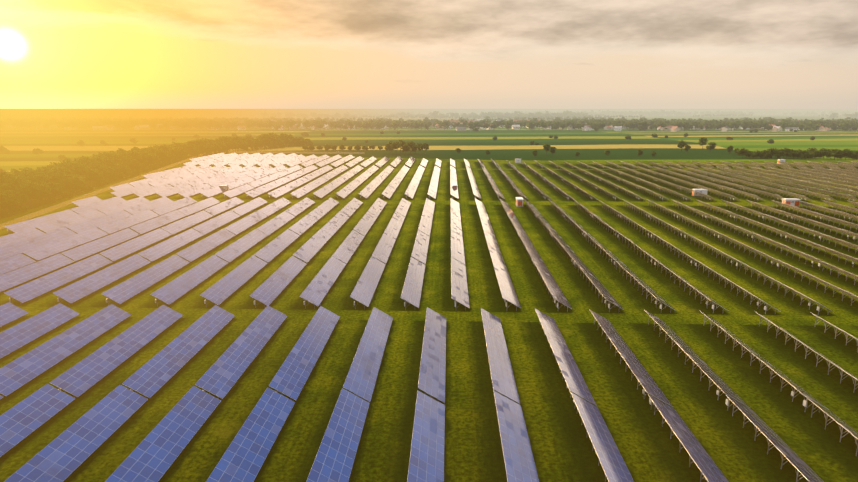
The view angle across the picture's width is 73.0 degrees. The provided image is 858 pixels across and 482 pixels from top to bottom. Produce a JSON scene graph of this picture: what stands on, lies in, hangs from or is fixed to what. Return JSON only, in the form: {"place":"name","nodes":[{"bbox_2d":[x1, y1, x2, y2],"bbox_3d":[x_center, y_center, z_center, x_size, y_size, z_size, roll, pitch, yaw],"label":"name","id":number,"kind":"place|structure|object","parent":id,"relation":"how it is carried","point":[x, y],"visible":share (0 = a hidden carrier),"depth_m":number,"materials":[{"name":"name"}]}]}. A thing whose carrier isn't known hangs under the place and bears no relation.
{"place":"outdoors","nodes":[
{"label":"outdoors","id":0,"kind":"place"},
{"bbox_2d":[0,119,851,131],"bbox_3d":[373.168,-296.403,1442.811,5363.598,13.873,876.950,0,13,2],"label":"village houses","id":1,"kind":"structure","parent":0,"point":[671,128],"depth_m":1103.92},
{"bbox_2d":[0,155,857,481],"bbox_3d":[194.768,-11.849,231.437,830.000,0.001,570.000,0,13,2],"label":"farm lawn","id":2,"kind":"structure","parent":0,"point":[842,321],"depth_m":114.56,"materials":[{"name":"green plant"}]},
{"bbox_2d":[0,151,361,229],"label":"perimeter fence","id":3,"kind":"object","parent":2,"relation":"on","point":[172,165],"visible":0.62,"depth_m":372.18,"materials":[{"name":"grey metal"}]},
{"bbox_2d":[219,185,228,191],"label":"kiosk","id":4,"kind":"object","parent":2,"relation":"on","point":[225,187],"visible":0.65,"depth_m":284.54,"materials":[{"name":"grey metal"}]},
{"bbox_2d":[0,153,857,481],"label":"solar tables","id":5,"kind":"object","parent":2,"relation":"on","point":[152,457],"visible":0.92,"depth_m":115.56,"materials":[{"name":"blue glass"}]},
{"bbox_2d":[515,197,523,206],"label":"kiosk","id":6,"kind":"object","parent":2,"relation":"on","point":[519,201],"visible":1,"depth_m":242.60,"materials":[{"name":"grey metal"}]},
{"bbox_2d":[692,189,707,195],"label":"kiosk","id":7,"kind":"object","parent":2,"relation":"on","point":[703,191],"visible":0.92,"depth_m":270.69,"materials":[{"name":"grey metal"}]},
{"bbox_2d":[782,198,800,206],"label":"kiosk","id":8,"kind":"object","parent":2,"relation":"on","point":[795,202],"visible":0.92,"depth_m":241.87,"materials":[{"name":"grey metal"}]},
{"bbox_2d":[0,109,857,219],"bbox_3d":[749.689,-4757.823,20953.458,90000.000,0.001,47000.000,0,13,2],"label":"ground","id":9,"kind":"structure","parent":0,"point":[20,144],"depth_m":739.22,"materials":[{"name":"plant"}]},
{"bbox_2d":[0,133,312,216],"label":"tree belt","id":10,"kind":"object","parent":9,"relation":"on","point":[21,186],"visible":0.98,"depth_m":310.65,"materials":[{"name":"green plant"}]},
{"bbox_2d":[0,143,312,216],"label":"belt shrubs","id":11,"kind":"object","parent":9,"relation":"on","point":[68,194],"visible":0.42,"depth_m":329.05,"materials":[{"name":"green plant"}]},
{"bbox_2d":[0,113,857,130],"bbox_3d":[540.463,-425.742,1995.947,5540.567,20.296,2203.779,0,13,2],"label":"village trees","id":12,"kind":"object","parent":9,"relation":"on","point":[642,123],"visible":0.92,"depth_m":1144.48,"materials":[{"name":"green plant"}]},
{"bbox_2d":[0,109,857,117],"bbox_3d":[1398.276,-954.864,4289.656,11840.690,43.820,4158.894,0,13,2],"label":"distant woods","id":13,"kind":"object","parent":9,"relation":"on","point":[326,113],"visible":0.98,"depth_m":3265.34,"materials":[{"name":"green plant"}]},
{"bbox_2d":[0,127,857,172],"bbox_3d":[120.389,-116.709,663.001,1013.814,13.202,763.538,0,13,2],"label":"trees","id":14,"kind":"object","parent":9,"relation":"on","point":[812,153],"visible":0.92,"depth_m":510.95,"materials":[{"name":"green plant"}]},
{"bbox_2d":[0,109,857,111],"bbox_3d":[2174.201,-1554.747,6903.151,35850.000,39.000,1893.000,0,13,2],"label":"ridge","id":15,"kind":"structure","parent":0,"point":[468,110],"depth_m":6364.77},
{"bbox_2d":[0,0,857,108],"label":"sky","id":16,"kind":"structure","parent":0,"point":[55,54],"materials":[{"name":"yellow"}]},
{"bbox_2d":[42,112,839,113],"bbox_3d":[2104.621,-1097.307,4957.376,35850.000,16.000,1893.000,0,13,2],"label":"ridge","id":17,"kind":"structure","parent":0,"point":[427,113],"depth_m":4387.41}
]}

